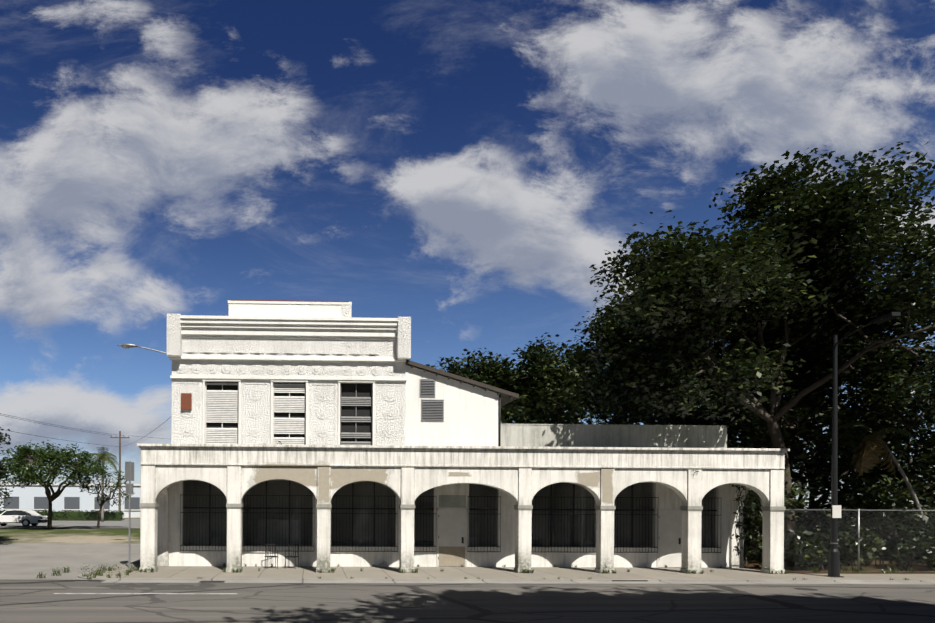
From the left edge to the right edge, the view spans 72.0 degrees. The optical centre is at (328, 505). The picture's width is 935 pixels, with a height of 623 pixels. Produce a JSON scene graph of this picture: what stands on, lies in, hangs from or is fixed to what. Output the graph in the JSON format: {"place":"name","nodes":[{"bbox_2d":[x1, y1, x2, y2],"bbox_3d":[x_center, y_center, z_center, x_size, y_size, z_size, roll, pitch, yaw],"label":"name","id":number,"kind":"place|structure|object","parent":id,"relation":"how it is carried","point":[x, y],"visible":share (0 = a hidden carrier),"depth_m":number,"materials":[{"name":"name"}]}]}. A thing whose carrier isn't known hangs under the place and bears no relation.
{"place":"outdoors","nodes":[
{"label":"outdoors","id":0,"kind":"place"},
{"bbox_2d":[0,509,125,520],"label":"hedge","id":1,"kind":"object","parent":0,"point":[59,517],"depth_m":70.67,"materials":[{"name":"green plant"}]},
{"bbox_2d":[0,543,139,579],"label":"dirt lot","id":2,"kind":"structure","parent":0,"point":[24,561],"depth_m":27.90,"materials":[{"name":"beige soil"}]},
{"bbox_2d":[128,461,130,567],"bbox_3d":[-7.632,0.345,23.876,0.060,4.100,0.040,0,0,-1],"label":"sign post","id":3,"kind":"object","parent":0,"point":[129,516],"visible":0.86,"depth_m":23.86,"materials":[{"name":"grey metal"}]},
{"bbox_2d":[125,461,133,493],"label":"sign plates","id":4,"kind":"object","parent":3,"relation":"attached to","point":[127,471],"visible":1,"depth_m":23.79,"materials":[{"name":"grey metal"}]},
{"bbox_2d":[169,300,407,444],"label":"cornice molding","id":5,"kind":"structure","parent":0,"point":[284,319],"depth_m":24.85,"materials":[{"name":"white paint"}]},
{"bbox_2d":[172,337,405,383],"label":"tin friezes","id":6,"kind":"object","parent":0,"point":[386,348],"visible":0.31,"depth_m":24.96,"materials":[{"name":"white metal"}]},
{"bbox_2d":[184,480,713,546],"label":"room walls","id":7,"kind":"structure","parent":0,"point":[345,532],"depth_m":28.68,"materials":[{"name":"grey paint"}]},
{"bbox_2d":[405,365,498,445],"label":"wing","id":8,"kind":"structure","parent":7,"relation":"on","point":[471,415],"depth_m":25.20,"materials":[{"name":"white paint"}]},
{"bbox_2d":[421,381,442,418],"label":"vent louvers","id":9,"kind":"object","parent":8,"relation":"attached to","point":[430,402],"visible":0.4,"depth_m":25.18,"materials":[{"name":"grey metal"}]},
{"bbox_2d":[420,379,443,420],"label":"vent frames","id":10,"kind":"structure","parent":8,"relation":"attached to","point":[428,400],"depth_m":25.14,"materials":[{"name":"grey metal"}]},
{"bbox_2d":[405,362,516,406],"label":"wing roof","id":11,"kind":"structure","parent":8,"relation":"on","point":[506,399],"depth_m":25.23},
{"bbox_2d":[406,359,518,397],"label":"wing fascia","id":12,"kind":"structure","parent":11,"relation":"attached to","point":[462,378],"depth_m":24.99,"materials":[{"name":"brown wood"}]},
{"bbox_2d":[499,394,500,445],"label":"trim","id":13,"kind":"structure","parent":8,"relation":"attached to","point":[499,419],"depth_m":25.18,"materials":[{"name":"white paint"}]},
{"bbox_2d":[501,424,726,447],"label":"parapet","id":14,"kind":"structure","parent":7,"relation":"on","point":[608,435],"depth_m":25.34,"materials":[{"name":"concrete"}]},
{"bbox_3d":[-1.762,-4.394,31.465,9.340,5.880,12.530,0,0,-1],"label":"block","id":15,"kind":"object","parent":7,"relation":"on","visible":0},
{"bbox_2d":[181,300,348,409],"bbox_3d":[-2.545,-6.011,25.140,6.650,4.405,0.605,0,0,-1],"label":"exposed brick","id":16,"kind":"object","parent":15,"relation":"attached to","point":[186,401],"visible":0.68,"depth_m":24.76,"materials":[{"name":"red brick"}]},
{"bbox_2d":[171,381,405,445],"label":"tin piers","id":17,"kind":"structure","parent":15,"relation":"attached to","point":[383,421],"depth_m":25.00,"materials":[{"name":"white metal"}]},
{"bbox_2d":[205,382,305,444],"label":"shutters","id":18,"kind":"object","parent":17,"relation":"attached to","point":[222,406],"visible":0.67,"depth_m":25.06,"materials":[{"name":"white wood"}]},
{"bbox_2d":[174,345,402,445],"bbox_3d":[-1.594,-4.204,24.950,9.180,4.340,0.105,0,0,-1],"label":"relief ornament","id":19,"kind":"object","parent":17,"relation":"attached to","point":[255,411],"visible":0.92,"depth_m":24.94,"materials":[{"name":"metal"}]},
{"bbox_2d":[340,383,372,444],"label":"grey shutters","id":20,"kind":"object","parent":17,"relation":"attached to","point":[356,401],"visible":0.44,"depth_m":25.18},
{"bbox_2d":[206,382,370,441],"bbox_3d":[-1.609,-3.474,25.197,6.730,3.000,0.001,0,0,-1],"label":"dark window","id":21,"kind":"structure","parent":15,"relation":"attached to","point":[349,390],"depth_m":25.26,"materials":[{"name":"black glass"}]},
{"bbox_2d":[167,305,410,359],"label":"corner blocks","id":22,"kind":"structure","parent":15,"relation":"attached to","point":[174,341],"depth_m":24.66,"materials":[{"name":"metal"}]},
{"bbox_2d":[439,495,465,506],"bbox_3d":[4.972,-0.189,25.148,1.100,0.500,0.001,0,0,-1],"label":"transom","id":23,"kind":"object","parent":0,"point":[450,499],"visible":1,"depth_m":25.15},
{"bbox_2d":[270,480,652,482],"bbox_3d":[5.003,-1.199,25.303,22.800,0.420,0.300,0,0,-1],"label":"storefront head","id":24,"kind":"object","parent":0,"point":[288,480],"depth_m":25.22},
{"bbox_2d":[0,580,934,622],"bbox_3d":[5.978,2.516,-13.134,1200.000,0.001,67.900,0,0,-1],"label":"road","id":25,"kind":"structure","parent":0,"point":[30,601],"depth_m":16.05,"materials":[{"name":"grey asphalt"}]},
{"bbox_2d":[54,593,237,593],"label":"lane dashes","id":26,"kind":"object","parent":25,"relation":"on","point":[145,593],"visible":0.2,"depth_m":17.46,"materials":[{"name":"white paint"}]},
{"bbox_2d":[198,580,816,607],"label":"manholes","id":27,"kind":"object","parent":25,"relation":"on","point":[410,605],"visible":0.77,"depth_m":19.04,"materials":[{"name":"metal"}]},
{"bbox_2d":[101,580,934,583],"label":"curb","id":28,"kind":"structure","parent":25,"relation":"on","point":[530,582],"depth_m":20.50,"materials":[{"name":"grey concrete"}]},
{"bbox_2d":[0,510,934,558],"bbox_3d":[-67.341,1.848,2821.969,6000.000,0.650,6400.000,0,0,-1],"label":"ground","id":29,"kind":"structure","parent":0,"point":[72,535],"depth_m":39.32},
{"bbox_2d":[0,427,15,511],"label":"tree","id":30,"kind":"object","parent":29,"relation":"on","point":[4,471],"visible":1,"depth_m":32.69,"materials":[{"name":"green plant"}]},
{"bbox_2d":[0,440,110,529],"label":"tree","id":31,"kind":"object","parent":29,"relation":"on","point":[28,478],"depth_m":44.87,"materials":[{"name":"green plant"}]},
{"bbox_2d":[0,518,139,527],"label":"road","id":32,"kind":"structure","parent":29,"relation":"on","point":[135,523],"depth_m":56.62,"materials":[{"name":"grey asphalt"}]},
{"bbox_2d":[0,509,47,522],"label":"car","id":33,"kind":"object","parent":32,"relation":"on","point":[33,516],"depth_m":50.80,"materials":[{"name":"white metal"}]},
{"bbox_2d":[0,519,37,526],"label":"car tyres","id":34,"kind":"object","parent":33,"relation":"attached to","point":[27,520],"visible":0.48,"depth_m":52.21,"materials":[{"name":"black rubber"}]},
{"bbox_2d":[0,510,47,522],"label":"car trim","id":35,"kind":"structure","parent":33,"relation":"attached to","point":[19,522],"depth_m":50.76,"materials":[{"name":"black plastic"}]},
{"bbox_2d":[89,446,118,521],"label":"palm","id":36,"kind":"object","parent":32,"relation":"on","point":[105,455],"depth_m":66.92,"materials":[{"name":"green plant"}]},
{"bbox_2d":[77,469,134,528],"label":"tree","id":37,"kind":"object","parent":32,"relation":"on","point":[112,487],"depth_m":48.78,"materials":[{"name":"green plant"}]},
{"bbox_2d":[0,485,140,513],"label":"building","id":38,"kind":"structure","parent":29,"relation":"on","point":[26,495],"depth_m":91.79,"materials":[{"name":"white paint"}]},
{"bbox_2d":[0,483,140,517],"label":"trim","id":39,"kind":"structure","parent":38,"relation":"attached to","point":[134,516],"depth_m":91.81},
{"bbox_2d":[3,509,139,510],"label":"sills","id":40,"kind":"structure","parent":38,"relation":"attached to","point":[76,509],"depth_m":91.68,"materials":[{"name":"white concrete"}]},
{"bbox_2d":[4,497,139,509],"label":"windows","id":41,"kind":"structure","parent":38,"relation":"attached to","point":[69,502],"depth_m":91.71,"materials":[{"name":"grey glass"}]},
{"bbox_2d":[110,431,129,511],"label":"utility pole","id":42,"kind":"object","parent":29,"relation":"on","point":[119,504],"visible":0.79,"depth_m":72.09,"materials":[{"name":"brown wood"}]},
{"bbox_2d":[0,413,171,446],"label":"wires","id":43,"kind":"object","parent":42,"relation":"attached to","point":[74,428],"visible":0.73,"depth_m":57.00,"materials":[{"name":"black metal"}]},
{"bbox_2d":[137,346,166,353],"bbox_3d":[-8.063,-2.600,29.567,2.195,9.984,0.277,0,0,-1],"label":"street light arm","id":44,"kind":"object","parent":29,"relation":"on","point":[152,349],"visible":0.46,"depth_m":29.53},
{"bbox_2d":[117,343,136,347],"bbox_3d":[-9.538,-7.599,29.528,0.920,0.170,0.380,0,0,-1],"label":"lamp head","id":45,"kind":"object","parent":44,"relation":"attached to","point":[129,345],"visible":0.85,"depth_m":29.43},
{"bbox_2d":[80,441,772,575],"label":"weeds","id":46,"kind":"object","parent":29,"relation":"on","point":[377,561],"visible":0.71,"depth_m":22.95,"materials":[{"name":"green plant"}]},
{"bbox_2d":[169,481,729,567],"bbox_3d":[4.993,0.785,25.278,22.800,3.552,0.350,0,0,-1],"label":"storefront","id":47,"kind":"object","parent":29,"relation":"on","point":[668,499],"visible":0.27,"depth_m":25.17,"materials":[{"name":"paint"}]},
{"bbox_2d":[183,480,715,546],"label":"glazing","id":48,"kind":"structure","parent":47,"relation":"attached to","point":[416,516],"depth_m":25.23,"materials":[{"name":"glass"}]},
{"bbox_2d":[183,481,716,546],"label":"mullions","id":49,"kind":"object","parent":47,"relation":"attached to","point":[374,508],"visible":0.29,"depth_m":25.18,"materials":[{"name":"black metal"}]},
{"bbox_2d":[180,494,720,552],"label":"window bars","id":50,"kind":"object","parent":47,"relation":"attached to","point":[474,546],"visible":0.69,"depth_m":25.05,"materials":[{"name":"black metal"}]},
{"bbox_2d":[439,547,464,565],"bbox_3d":[4.960,2.036,25.140,1.060,0.790,0.026,0,0,-1],"label":"door panel","id":51,"kind":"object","parent":47,"relation":"attached to","point":[451,556],"depth_m":25.13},
{"bbox_2d":[437,508,681,567],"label":"doors","id":52,"kind":"structure","parent":47,"relation":"attached to","point":[451,527],"depth_m":25.34,"materials":[{"name":"grey metal"}]},
{"bbox_2d":[445,358,508,422],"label":"tree","id":53,"kind":"object","parent":29,"relation":"on","point":[460,362],"depth_m":45.41,"materials":[{"name":"green plant"}]},
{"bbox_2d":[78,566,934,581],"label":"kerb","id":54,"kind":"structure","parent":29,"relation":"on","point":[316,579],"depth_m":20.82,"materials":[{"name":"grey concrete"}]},
{"bbox_2d":[644,405,758,518],"bbox_3d":[18.400,-1.156,32.415,6.535,7.995,7.417,0,0,-1],"label":"foliage","id":55,"kind":"object","parent":29,"relation":"on","point":[731,431],"depth_m":31.44,"materials":[{"name":"green plant"}]},
{"bbox_2d":[730,484,761,555],"bbox_3d":[16.195,0.498,24.193,0.828,2.948,0.955,0,0,-1],"label":"vine","id":56,"kind":"object","parent":29,"relation":"on","point":[740,514],"depth_m":24.27,"materials":[{"name":"green plant"}]},
{"bbox_2d":[723,380,908,539],"bbox_3d":[21.963,-1.431,28.830,7.905,8.593,6.629,0,0,-1],"label":"foliage","id":57,"kind":"object","parent":29,"relation":"on","point":[822,417],"depth_m":27.90,"materials":[{"name":"green plant"}]},
{"bbox_2d":[727,336,932,536],"bbox_3d":[24.581,-2.872,31.617,9.547,11.501,7.861,0,0,-1],"label":"foliage","id":58,"kind":"object","parent":29,"relation":"on","point":[800,377],"depth_m":29.76,"materials":[{"name":"green plant"}]},
{"bbox_2d":[743,558,934,573],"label":"yard","id":59,"kind":"structure","parent":29,"relation":"on","point":[872,568],"depth_m":25.39,"materials":[{"name":"green plant"}]},
{"bbox_2d":[558,148,934,565],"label":"tree","id":60,"kind":"object","parent":59,"relation":"on","point":[693,270],"depth_m":24.36,"materials":[{"name":"green plant"}]},
{"bbox_2d":[686,141,934,556],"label":"tree","id":61,"kind":"object","parent":59,"relation":"on","point":[913,198],"depth_m":26.56,"materials":[{"name":"green plant"}]},
{"bbox_2d":[786,509,934,572],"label":"fence frame","id":62,"kind":"object","parent":59,"relation":"on","point":[858,543],"visible":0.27,"depth_m":23.62,"materials":[{"name":"grey metal"}]},
{"bbox_2d":[784,510,934,571],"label":"fence","id":63,"kind":"object","parent":62,"relation":"attached to","point":[857,542],"visible":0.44,"depth_m":23.65,"materials":[{"name":"grey metal"}]},
{"bbox_2d":[838,422,932,569],"bbox_3d":[22.345,-0.439,24.731,3.319,5.988,1.811,0,0,19],"label":"palm","id":64,"kind":"object","parent":59,"relation":"on","point":[907,482],"depth_m":24.92,"materials":[{"name":"green plant"}]},
{"bbox_2d":[911,415,934,502],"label":"foliage","id":65,"kind":"object","parent":59,"relation":"on","point":[932,458],"visible":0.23,"depth_m":31.65,"materials":[{"name":"green plant"}]},
{"bbox_2d":[744,482,934,567],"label":"leaves","id":66,"kind":"object","parent":29,"relation":"on","point":[748,528],"depth_m":26.66,"materials":[{"name":"green plant"}]},
{"bbox_2d":[807,369,934,558],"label":"foliage","id":67,"kind":"object","parent":29,"relation":"on","point":[923,471],"depth_m":28.42,"materials":[{"name":"green plant"}]},
{"bbox_2d":[0,0,934,508],"label":"sky","id":68,"kind":"structure","parent":0,"point":[461,169],"materials":[{"name":"blue"}]},
{"bbox_2d":[85,566,934,579],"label":"sidewalk","id":69,"kind":"structure","parent":0,"point":[437,573],"depth_m":22.57,"materials":[{"name":"grey concrete"}]},
{"bbox_2d":[265,544,298,568],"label":"chairs","id":70,"kind":"object","parent":69,"relation":"on","point":[275,556],"visible":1,"depth_m":24.41,"materials":[{"name":"black metal"}]},
{"bbox_2d":[137,443,789,573],"bbox_3d":[5.025,0.136,24.194,24.020,4.650,2.820,0,0,-1],"label":"arcade front","id":71,"kind":"object","parent":69,"relation":"on","point":[409,475],"visible":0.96,"depth_m":22.94,"materials":[{"name":"paint"}]},
{"bbox_2d":[139,503,785,510],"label":"capitals","id":72,"kind":"object","parent":71,"relation":"attached to","point":[516,507],"visible":0.98,"depth_m":22.93,"materials":[{"name":"paint"}]},
{"bbox_2d":[37,563,917,579],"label":"grass tufts","id":73,"kind":"object","parent":69,"relation":"on","point":[332,570],"visible":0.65,"depth_m":22.85,"materials":[{"name":"green plant"}]},
{"bbox_2d":[740,471,934,570],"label":"bushes","id":74,"kind":"object","parent":69,"relation":"on","point":[889,501],"depth_m":24.94,"materials":[{"name":"green plant"}]},
{"bbox_2d":[824,312,900,576],"bbox_3d":[18.068,-1.834,21.173,0.400,8.726,2.533,0,0,-1],"label":"street light","id":75,"kind":"object","parent":69,"relation":"on","point":[834,563],"visible":1,"depth_m":22.17,"materials":[{"name":"black metal"}]},
{"bbox_2d":[832,505,840,517],"bbox_3d":[18.032,0.204,22.128,0.320,0.450,0.007,0,0,-1],"label":"pole sign","id":76,"kind":"object","parent":75,"relation":"attached to","point":[836,511],"visible":1,"depth_m":22.12,"materials":[{"name":"white metal"}]},
{"bbox_2d":[426,332,603,423],"bbox_3d":[11.814,-4.411,42.923,15.691,14.516,12.906,0,0,-1],"label":"tree","id":77,"kind":"object","parent":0,"point":[554,391],"depth_m":39.99,"materials":[{"name":"green plant"}]},
{"bbox_2d":[575,405,658,423],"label":"foliage","id":78,"kind":"object","parent":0,"point":[607,418],"depth_m":57.20,"materials":[{"name":"green plant"}]},
{"bbox_2d":[553,338,753,427],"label":"tree","id":79,"kind":"object","parent":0,"point":[625,420],"depth_m":43.35,"materials":[{"name":"green plant"}]},
{"bbox_2d":[733,396,827,498],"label":"foliage","id":80,"kind":"object","parent":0,"point":[794,497],"depth_m":55.36,"materials":[{"name":"green plant"}]},
{"bbox_2d":[851,431,895,477],"bbox_3d":[21.856,-2.023,24.962,1.290,1.927,1.444,0,0,-1],"label":"dry palm","id":81,"kind":"object","parent":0,"point":[870,446],"visible":0.98,"depth_m":24.91,"materials":[{"name":"brown plant"}]},
{"bbox_2d":[866,390,934,525],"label":"foliage","id":82,"kind":"object","parent":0,"point":[913,447],"depth_m":53.09,"materials":[{"name":"green plant"}]},
{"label":"room floor","id":83,"kind":"structure","parent":0,"visible":0},
{"bbox_2d":[190,515,650,546],"bbox_3d":[4.887,1.394,27.515,21.864,2.106,2.678,0,0,-1],"label":"clutter","id":84,"kind":"object","parent":83,"relation":"on","point":[275,535],"depth_m":27.46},
{"bbox_2d":[331,538,541,545],"bbox_3d":[8.008,1.557,27.896,16.188,1.800,2.391,0,0,-7],"label":"clutter","id":85,"kind":"object","parent":83,"relation":"on","point":[362,542],"depth_m":26.82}
]}

